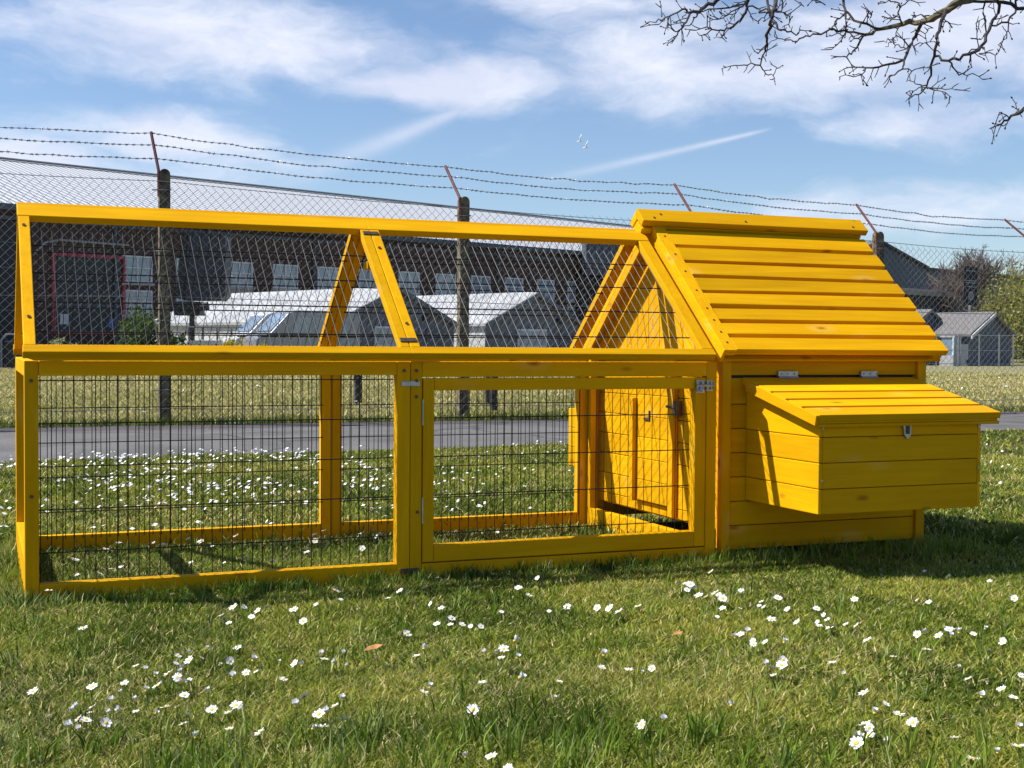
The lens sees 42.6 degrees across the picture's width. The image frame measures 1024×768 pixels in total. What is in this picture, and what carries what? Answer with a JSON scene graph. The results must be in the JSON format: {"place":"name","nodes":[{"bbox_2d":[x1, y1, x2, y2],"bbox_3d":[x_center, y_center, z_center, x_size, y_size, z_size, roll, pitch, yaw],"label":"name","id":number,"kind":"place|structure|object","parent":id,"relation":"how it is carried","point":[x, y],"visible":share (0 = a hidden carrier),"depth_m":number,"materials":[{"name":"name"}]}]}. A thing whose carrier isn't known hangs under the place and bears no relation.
{"place":"outdoors","nodes":[
{"label":"outdoors","id":0,"kind":"place"},
{"bbox_2d":[0,657,1023,767],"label":"lawn grass","id":1,"kind":"structure","parent":0,"point":[599,682],"depth_m":2.89,"materials":[{"name":"plant"}]},
{"bbox_2d":[63,719,71,747],"bbox_3d":[-0.888,0.703,2.624,0.018,0.062,0.015,0,2,-22],"label":"daisy","id":2,"kind":"object","parent":1,"relation":"on","point":[68,724],"visible":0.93,"depth_m":2.63,"materials":[{"name":"white plant"}]},
{"bbox_2d":[68,705,74,725],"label":"daisy","id":3,"kind":"object","parent":1,"relation":"on","point":[71,709],"visible":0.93,"depth_m":2.76,"materials":[{"name":"white plant"}]},
{"bbox_2d":[81,716,91,735],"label":"daisy","id":4,"kind":"object","parent":1,"relation":"on","point":[86,719],"visible":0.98,"depth_m":2.68,"materials":[{"name":"white plant"}]},
{"bbox_2d":[172,672,181,694],"bbox_3d":[-0.770,0.692,3.019,0.022,0.056,0.020,0,2,-22],"label":"daisy","id":5,"kind":"object","parent":1,"relation":"on","point":[175,676],"visible":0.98,"depth_m":3.02,"materials":[{"name":"white plant"}]},
{"bbox_2d":[184,656,192,673],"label":"daisy","id":6,"kind":"object","parent":1,"relation":"on","point":[189,659],"visible":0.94,"depth_m":3.20,"materials":[{"name":"white plant"}]},
{"bbox_2d":[290,659,297,679],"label":"daisy","id":7,"kind":"object","parent":1,"relation":"on","point":[294,663],"visible":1,"depth_m":3.17,"materials":[{"name":"white plant"}]},
{"bbox_2d":[364,644,382,650],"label":"fallen leaf","id":8,"kind":"object","parent":1,"relation":"on","point":[374,646],"visible":1,"depth_m":3.30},
{"bbox_2d":[637,719,645,746],"bbox_3d":[0.261,0.708,2.661,0.018,0.056,0.023,0,2,-22],"label":"daisy","id":9,"kind":"object","parent":1,"relation":"on","point":[641,724],"visible":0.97,"depth_m":2.66,"materials":[{"name":"white plant"}]},
{"bbox_2d":[858,689,867,710],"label":"daisy","id":10,"kind":"object","parent":1,"relation":"on","point":[863,692],"visible":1,"depth_m":2.92,"materials":[{"name":"white plant"}]},
{"bbox_2d":[873,707,877,732],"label":"daisy","id":11,"kind":"object","parent":1,"relation":"on","point":[875,710],"visible":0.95,"depth_m":2.75,"materials":[{"name":"white plant"}]},
{"bbox_2d":[0,443,1023,567],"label":"lawn grass","id":12,"kind":"structure","parent":0,"point":[994,472],"depth_m":6.90,"materials":[{"name":"plant"}]},
{"bbox_2d":[0,415,1023,462],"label":"path","id":13,"kind":"structure","parent":0,"point":[7,447],"depth_m":11.20,"materials":[{"name":"asphalt"}]},
{"bbox_2d":[0,359,1023,767],"bbox_3d":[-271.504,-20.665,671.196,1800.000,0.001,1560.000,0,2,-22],"label":"ground","id":14,"kind":"structure","parent":0,"point":[978,369],"depth_m":6.25,"materials":[{"name":"plant"}]},
{"bbox_2d":[0,333,21,368],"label":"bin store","id":15,"kind":"structure","parent":14,"relation":"on","point":[9,355],"depth_m":40.01,"materials":[{"name":"grey"}]},
{"bbox_2d":[27,687,37,709],"bbox_3d":[-1.055,0.695,2.888,0.024,0.054,0.025,0,2,-22],"label":"daisy","id":16,"kind":"object","parent":14,"relation":"on","point":[32,691],"visible":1,"depth_m":2.89,"materials":[{"name":"white plant"}]},
{"bbox_2d":[49,337,76,344],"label":"pale bush","id":17,"kind":"object","parent":14,"relation":"on","point":[56,341],"visible":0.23,"depth_m":59.87,"materials":[{"name":"green plant"}]},
{"bbox_2d":[86,682,96,705],"bbox_3d":[-0.935,0.693,2.923,0.025,0.053,0.026,0,2,-22],"label":"daisy","id":18,"kind":"object","parent":14,"relation":"on","point":[92,686],"visible":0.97,"depth_m":2.92,"materials":[{"name":"white plant"}]},
{"bbox_2d":[100,717,111,730],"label":"daisy","id":19,"kind":"object","parent":14,"relation":"on","point":[103,721],"visible":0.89,"depth_m":2.73,"materials":[{"name":"white plant"}]},
{"bbox_2d":[108,695,113,718],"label":"daisy","id":20,"kind":"object","parent":14,"relation":"on","point":[111,698],"visible":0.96,"depth_m":2.82,"materials":[{"name":"white plant"}]},
{"bbox_2d":[114,705,122,721],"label":"daisy","id":21,"kind":"object","parent":14,"relation":"on","point":[118,708],"visible":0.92,"depth_m":2.81,"materials":[{"name":"white plant"}]},
{"bbox_2d":[113,299,157,344],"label":"green shrub","id":22,"kind":"object","parent":14,"relation":"on","point":[139,318],"visible":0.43,"depth_m":42.76,"materials":[{"name":"green plant"}]},
{"bbox_2d":[145,685,149,709],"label":"daisy","id":23,"kind":"object","parent":14,"relation":"on","point":[146,688],"visible":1,"depth_m":2.89,"materials":[{"name":"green plant"}]},
{"bbox_2d":[145,331,190,344],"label":"green shrub","id":24,"kind":"object","parent":14,"relation":"on","point":[181,340],"visible":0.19,"depth_m":42.84,"materials":[{"name":"green plant"}]},
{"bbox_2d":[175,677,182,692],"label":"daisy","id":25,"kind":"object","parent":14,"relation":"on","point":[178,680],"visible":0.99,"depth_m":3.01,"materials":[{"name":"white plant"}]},
{"bbox_2d":[179,691,188,706],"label":"daisy","id":26,"kind":"object","parent":14,"relation":"on","point":[184,694],"visible":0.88,"depth_m":2.94,"materials":[{"name":"white plant"}]},
{"bbox_2d":[174,232,230,339],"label":"tree","id":27,"kind":"object","parent":14,"relation":"on","point":[196,239],"visible":0.62,"depth_m":47.91,"materials":[{"name":"plant"}]},
{"bbox_2d":[206,705,217,726],"bbox_3d":[-0.636,0.709,2.780,0.026,0.054,0.025,0,2,-22],"label":"daisy","id":28,"kind":"object","parent":14,"relation":"on","point":[211,709],"visible":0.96,"depth_m":2.78,"materials":[{"name":"white plant"}]},
{"bbox_2d":[188,326,241,344],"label":"white garden wall","id":29,"kind":"structure","parent":14,"relation":"on","point":[203,341],"depth_m":46.00,"materials":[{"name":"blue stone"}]},
{"bbox_2d":[225,656,233,677],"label":"daisy","id":30,"kind":"object","parent":14,"relation":"on","point":[230,660],"visible":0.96,"depth_m":3.17,"materials":[{"name":"white plant"}]},
{"bbox_2d":[229,670,235,689],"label":"daisy","id":31,"kind":"object","parent":14,"relation":"on","point":[232,673],"visible":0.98,"depth_m":3.06,"materials":[{"name":"white plant"}]},
{"bbox_2d":[222,336,243,345],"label":"yellow bush","id":32,"kind":"object","parent":14,"relation":"on","point":[228,343],"visible":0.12,"depth_m":44.38,"materials":[{"name":"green plant"}]},
{"bbox_2d":[229,700,242,715],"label":"daisy","id":33,"kind":"object","parent":14,"relation":"on","point":[236,704],"visible":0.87,"depth_m":2.85,"materials":[{"name":"white plant"}]},
{"bbox_2d":[241,669,249,683],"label":"daisy","id":34,"kind":"object","parent":14,"relation":"on","point":[246,672],"visible":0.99,"depth_m":3.12,"materials":[{"name":"white plant"}]},
{"bbox_2d":[221,312,277,345],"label":"parked van","id":35,"kind":"object","parent":14,"relation":"on","point":[250,322],"visible":0.12,"depth_m":45.37,"materials":[{"name":"white paint"}]},
{"bbox_2d":[255,727,263,749],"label":"daisy","id":36,"kind":"object","parent":14,"relation":"on","point":[259,731],"visible":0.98,"depth_m":2.62,"materials":[{"name":"white plant"}]},
{"bbox_2d":[291,698,298,713],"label":"daisy","id":37,"kind":"object","parent":14,"relation":"on","point":[295,701],"visible":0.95,"depth_m":2.84,"materials":[{"name":"white plant"}]},
{"bbox_2d":[241,310,359,345],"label":"parked van","id":38,"kind":"object","parent":14,"relation":"on","point":[308,316],"visible":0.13,"depth_m":43.85,"materials":[{"name":"silver metal"}]},
{"bbox_2d":[299,691,308,704],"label":"daisy","id":39,"kind":"object","parent":14,"relation":"on","point":[303,696],"visible":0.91,"depth_m":2.94,"materials":[{"name":"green plant"}]},
{"bbox_2d":[152,286,456,346],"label":"white shed","id":40,"kind":"structure","parent":14,"relation":"on","point":[312,302],"depth_m":53.81,"materials":[{"name":"clear metal"}]},
{"bbox_2d":[374,326,396,346],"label":"window","id":41,"kind":"structure","parent":40,"relation":"in","point":[381,342],"depth_m":51.41,"materials":[{"name":"grey glass"}]},
{"bbox_2d":[426,328,442,346],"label":"door","id":42,"kind":"structure","parent":40,"relation":"in","point":[439,342],"depth_m":53.36,"materials":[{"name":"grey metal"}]},
{"bbox_2d":[0,157,633,344],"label":"brick warehouse","id":43,"kind":"structure","parent":14,"relation":"on","point":[16,166],"depth_m":81.00,"materials":[{"name":"black brick"}]},
{"bbox_2d":[51,253,125,334],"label":"loading door","id":44,"kind":"structure","parent":43,"relation":"in","point":[100,264],"depth_m":70.86,"materials":[{"name":"grey metal"}]},
{"bbox_2d":[121,290,154,317],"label":"window","id":45,"kind":"structure","parent":43,"relation":"in","point":[143,292],"depth_m":73.09,"materials":[{"name":"grey glass"}]},
{"bbox_2d":[122,255,154,285],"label":"window","id":46,"kind":"structure","parent":43,"relation":"in","point":[130,263],"depth_m":73.05,"materials":[{"name":"grey glass"}]},
{"bbox_2d":[231,261,254,289],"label":"window","id":47,"kind":"structure","parent":43,"relation":"in","point":[237,264],"depth_m":77.88,"materials":[{"name":"grey glass"}]},
{"bbox_2d":[271,264,298,290],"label":"window","id":48,"kind":"structure","parent":43,"relation":"in","point":[278,269],"depth_m":80.02,"materials":[{"name":"grey glass"}]},
{"bbox_2d":[317,266,338,289],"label":"window","id":49,"kind":"structure","parent":43,"relation":"in","point":[322,270],"depth_m":82.28,"materials":[{"name":"grey glass"}]},
{"bbox_2d":[358,269,375,286],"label":"window","id":50,"kind":"structure","parent":43,"relation":"in","point":[370,277],"depth_m":84.50,"materials":[{"name":"grey glass"}]},
{"bbox_2d":[398,271,421,295],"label":"window","id":51,"kind":"structure","parent":43,"relation":"in","point":[412,291],"depth_m":87.18,"materials":[{"name":"grey glass"}]},
{"bbox_2d":[435,273,455,294],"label":"window","id":52,"kind":"structure","parent":43,"relation":"in","point":[440,278],"depth_m":89.31,"materials":[{"name":"grey glass"}]},
{"bbox_2d":[471,275,490,293],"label":"window","id":53,"kind":"structure","parent":43,"relation":"in","point":[488,278],"depth_m":91.65,"materials":[{"name":"grey glass"}]},
{"bbox_2d":[504,277,522,292],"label":"window","id":54,"kind":"structure","parent":43,"relation":"in","point":[515,281],"depth_m":93.95,"materials":[{"name":"grey glass"}]},
{"bbox_2d":[536,279,555,301],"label":"window","id":55,"kind":"structure","parent":43,"relation":"in","point":[546,282],"depth_m":96.48,"materials":[{"name":"grey glass"}]},
{"bbox_2d":[566,281,575,302],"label":"window","id":56,"kind":"structure","parent":43,"relation":"in","point":[569,290],"depth_m":98.33,"materials":[{"name":"grey glass"}]},
{"bbox_2d":[312,708,324,720],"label":"daisy","id":57,"kind":"object","parent":14,"relation":"on","point":[317,712],"visible":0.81,"depth_m":2.78,"materials":[{"name":"white plant"}]},
{"bbox_2d":[322,705,329,721],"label":"daisy","id":58,"kind":"object","parent":14,"relation":"on","point":[326,709],"visible":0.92,"depth_m":2.79,"materials":[{"name":"white plant"}]},
{"bbox_2d":[353,375,361,403],"bbox_3d":[-2.107,-0.054,17.614,0.230,0.695,0.140,0,2,-22],"label":"timber stake","id":59,"kind":"object","parent":14,"relation":"on","point":[355,391],"visible":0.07,"depth_m":17.61,"materials":[{"name":"wood"}]},
{"bbox_2d":[467,704,478,714],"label":"daisy","id":60,"kind":"object","parent":14,"relation":"on","point":[470,707],"visible":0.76,"depth_m":2.85,"materials":[{"name":"white plant"}]},
{"bbox_2d":[484,377,489,402],"bbox_3d":[-0.330,-0.040,17.904,0.091,0.675,0.091,0,2,-22],"label":"timber stake","id":61,"kind":"object","parent":14,"relation":"on","point":[488,396],"depth_m":17.88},
{"bbox_2d":[485,751,496,767],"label":"daisy","id":62,"kind":"object","parent":14,"relation":"on","point":[490,755],"visible":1,"depth_m":2.51,"materials":[{"name":"white plant"}]},
{"bbox_2d":[490,377,496,412],"bbox_3d":[-0.222,0.009,15.892,0.091,0.695,0.091,0,2,-22],"label":"timber stake","id":63,"kind":"object","parent":14,"relation":"on","point":[492,396],"visible":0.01,"depth_m":15.86,"materials":[{"name":"wood"}]},
{"bbox_2d":[416,292,581,347],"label":"white shed","id":64,"kind":"structure","parent":14,"relation":"on","point":[522,332],"depth_m":57.54,"materials":[{"name":"clear metal"}]},
{"bbox_2d":[517,329,546,346],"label":"window","id":65,"kind":"structure","parent":64,"relation":"in","point":[522,332],"depth_m":57.33,"materials":[{"name":"grey glass"}]},
{"bbox_2d":[560,331,573,347],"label":"window","id":66,"kind":"structure","parent":64,"relation":"in","point":[567,341],"depth_m":58.97,"materials":[{"name":"grey glass"}]},
{"bbox_2d":[498,644,508,663],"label":"daisy","id":67,"kind":"object","parent":14,"relation":"on","point":[503,647],"visible":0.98,"depth_m":3.32,"materials":[{"name":"white plant"}]},
{"bbox_2d":[13,202,1000,599],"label":"chicken coop","id":68,"kind":"structure","parent":14,"relation":"on","point":[741,380],"depth_m":4.98,"materials":[{"name":"yellow wood"}]},
{"bbox_2d":[421,377,714,561],"bbox_3d":[0.219,0.297,4.777,1.155,0.640,0.072,0,2,-22],"label":"run door","id":69,"kind":"structure","parent":68,"relation":"in","point":[698,386],"depth_m":4.77,"materials":[{"name":"yellow wood"}]},
{"bbox_2d":[629,360,681,517],"bbox_3d":[0.595,0.211,5.453,0.038,0.655,0.400,0,2,-22],"label":"pop door","id":70,"kind":"structure","parent":68,"relation":"in","point":[649,441],"depth_m":5.46,"materials":[{"name":"yellow wood"}]},
{"bbox_2d":[0,377,1019,529],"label":"daisy carpet","id":71,"kind":"object","parent":14,"relation":"on","point":[216,487],"visible":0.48,"depth_m":7.39,"materials":[{"name":"white plant"}]},
{"bbox_2d":[0,545,1023,696],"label":"lawn grass","id":72,"kind":"structure","parent":14,"relation":"on","point":[876,596],"depth_m":3.86,"materials":[{"name":"plant"}]},
{"bbox_2d":[686,581,694,595],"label":"daisy","id":73,"kind":"object","parent":72,"relation":"on","point":[690,584],"visible":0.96,"depth_m":4.25,"materials":[{"name":"white plant"}]},
{"bbox_2d":[779,655,787,670],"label":"daisy","id":74,"kind":"object","parent":72,"relation":"on","point":[782,658],"visible":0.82,"depth_m":3.28,"materials":[{"name":"white plant"}]},
{"bbox_2d":[0,510,1023,767],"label":"grass tufts","id":75,"kind":"object","parent":14,"relation":"on","point":[10,564],"visible":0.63,"depth_m":3.10,"materials":[{"name":"plant"}]},
{"bbox_2d":[0,126,1023,425],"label":"boundary fence","id":76,"kind":"object","parent":14,"relation":"on","point":[462,208],"visible":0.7,"depth_m":14.03,"materials":[{"name":"metal"}]},
{"bbox_2d":[0,367,1023,427],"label":"meadow grass","id":77,"kind":"structure","parent":14,"relation":"on","point":[124,388],"depth_m":20.31,"materials":[{"name":"plant"}]},
{"bbox_2d":[0,469,1023,767],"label":"lawn weeds","id":78,"kind":"object","parent":14,"relation":"on","point":[976,711],"visible":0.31,"depth_m":3.62,"materials":[{"name":"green plant"}]},
{"bbox_2d":[0,411,1023,433],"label":"path edging","id":79,"kind":"object","parent":14,"relation":"on","point":[255,426],"visible":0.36,"depth_m":13.09,"materials":[{"name":"concrete"}]},
{"bbox_2d":[0,403,1023,428],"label":"verge grass","id":80,"kind":"structure","parent":14,"relation":"on","point":[996,407],"depth_m":13.56,"materials":[{"name":"plant"}]},
{"bbox_2d":[518,671,526,692],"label":"daisy","id":81,"kind":"object","parent":14,"relation":"on","point":[521,675],"visible":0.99,"depth_m":3.05,"materials":[{"name":"white plant"}]},
{"bbox_2d":[602,648,607,666],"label":"daisy","id":82,"kind":"object","parent":14,"relation":"on","point":[604,651],"visible":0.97,"depth_m":3.29,"materials":[{"name":"white plant"}]},
{"bbox_2d":[718,594,726,604],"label":"daisy","id":83,"kind":"object","parent":14,"relation":"on","point":[723,598],"visible":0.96,"depth_m":4.07,"materials":[{"name":"white plant"}]},
{"bbox_2d":[744,626,750,646],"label":"daisy","id":84,"kind":"object","parent":14,"relation":"on","point":[747,629],"visible":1,"depth_m":3.54,"materials":[{"name":"white plant"}]},
{"bbox_2d":[776,660,787,681],"bbox_3d":[0.653,0.700,3.183,0.028,0.055,0.026,0,2,-22],"label":"daisy","id":85,"kind":"object","parent":14,"relation":"on","point":[781,665],"visible":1,"depth_m":3.19,"materials":[{"name":"white plant"}]},
{"bbox_2d":[640,0,1023,143],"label":"bare branches tree","id":86,"kind":"object","parent":14,"relation":"on","point":[942,13],"visible":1,"depth_m":5.94,"materials":[{"name":"brown plant"}]},
{"bbox_2d":[849,736,863,748],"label":"daisy","id":87,"kind":"object","parent":14,"relation":"on","point":[858,742],"visible":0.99,"depth_m":2.58,"materials":[{"name":"white plant"}]},
{"bbox_2d":[864,723,873,739],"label":"daisy","id":88,"kind":"object","parent":14,"relation":"on","point":[867,726],"visible":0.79,"depth_m":2.71,"materials":[{"name":"white plant"}]},
{"bbox_2d":[892,711,904,731],"bbox_3d":[0.819,0.719,2.780,0.026,0.050,0.025,0,2,-22],"label":"daisy","id":89,"kind":"object","parent":14,"relation":"on","point":[897,713],"visible":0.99,"depth_m":2.78,"materials":[{"name":"white plant"}]},
{"bbox_2d":[906,717,918,732],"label":"daisy","id":90,"kind":"object","parent":14,"relation":"on","point":[909,722],"visible":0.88,"depth_m":2.75,"materials":[{"name":"white plant"}]},
{"bbox_2d":[913,630,920,643],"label":"daisy","id":91,"kind":"object","parent":14,"relation":"on","point":[917,634],"visible":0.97,"depth_m":3.57,"materials":[{"name":"white plant"}]},
{"bbox_2d":[916,309,941,325],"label":"shed","id":92,"kind":"structure","parent":14,"relation":"on","point":[931,321],"depth_m":64.46,"materials":[{"name":"grey stone"}]},
{"bbox_2d":[901,288,967,311],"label":"flat roofed building","id":93,"kind":"structure","parent":14,"relation":"on","point":[926,299],"depth_m":83.42,"materials":[{"name":"grey tile"}]},
{"bbox_2d":[866,241,1023,358],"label":"slate building","id":94,"kind":"structure","parent":14,"relation":"on","point":[907,265],"depth_m":98.12,"materials":[{"name":"stone"}]},
{"bbox_2d":[944,627,952,643],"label":"daisy","id":95,"kind":"object","parent":14,"relation":"on","point":[948,629],"visible":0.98,"depth_m":3.60,"materials":[{"name":"white plant"}]},
{"bbox_2d":[939,336,961,365],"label":"sentry cabin","id":96,"kind":"object","parent":14,"relation":"on","point":[953,353],"visible":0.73,"depth_m":61.74,"materials":[{"name":"white glass"}]},
{"bbox_2d":[940,336,961,354],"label":"window frame","id":97,"kind":"structure","parent":96,"relation":"in","point":[940,336],"depth_m":61.73,"materials":[{"name":"white"}]},
{"bbox_2d":[924,273,980,311],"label":"bare tree","id":98,"kind":"object","parent":14,"relation":"on","point":[943,290],"visible":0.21,"depth_m":84.88,"materials":[{"name":"brown plant"}]},
{"bbox_2d":[963,266,977,311],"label":"banner sign","id":99,"kind":"object","parent":14,"relation":"on","point":[970,283],"visible":0.77,"depth_m":69.80,"materials":[{"name":"metal"}]},
{"bbox_2d":[926,312,1016,365],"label":"shed","id":100,"kind":"structure","parent":14,"relation":"on","point":[1001,322],"depth_m":63.83,"materials":[{"name":"grey metal"}]},
{"bbox_2d":[924,244,1023,318],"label":"bare tree","id":101,"kind":"object","parent":14,"relation":"on","point":[980,278],"visible":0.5,"depth_m":79.57,"materials":[{"name":"brown plant"}]},
{"bbox_2d":[926,334,1023,367],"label":"steel fence","id":102,"kind":"object","parent":14,"relation":"on","point":[998,350],"visible":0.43,"depth_m":57.99,"materials":[{"name":"metal"}]},
{"bbox_2d":[957,257,1023,362],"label":"spring tree","id":103,"kind":"object","parent":14,"relation":"on","point":[1013,319],"visible":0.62,"depth_m":76.39,"materials":[{"name":"green plant"}]},
{"bbox_2d":[996,685,1005,700],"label":"daisy","id":104,"kind":"object","parent":14,"relation":"on","point":[1000,688],"visible":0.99,"depth_m":3.01,"materials":[{"name":"white plant"}]},
{"bbox_2d":[1011,743,1023,765],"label":"daisy","id":105,"kind":"object","parent":14,"relation":"on","point":[1020,745],"visible":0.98,"depth_m":2.55,"materials":[{"name":"white plant"}]},
{"bbox_2d":[1017,721,1022,740],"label":"daisy","id":106,"kind":"object","parent":14,"relation":"on","point":[1019,725],"visible":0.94,"depth_m":2.71,"materials":[{"name":"white plant"}]},
{"bbox_2d":[0,0,1023,275],"label":"sky","id":107,"kind":"structure","parent":0,"point":[509,87],"materials":[{"name":"blue"}]},
{"bbox_2d":[515,427,1023,455],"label":"lawn grass","id":108,"kind":"structure","parent":0,"point":[998,436],"depth_m":11.39,"materials":[{"name":"plant"}]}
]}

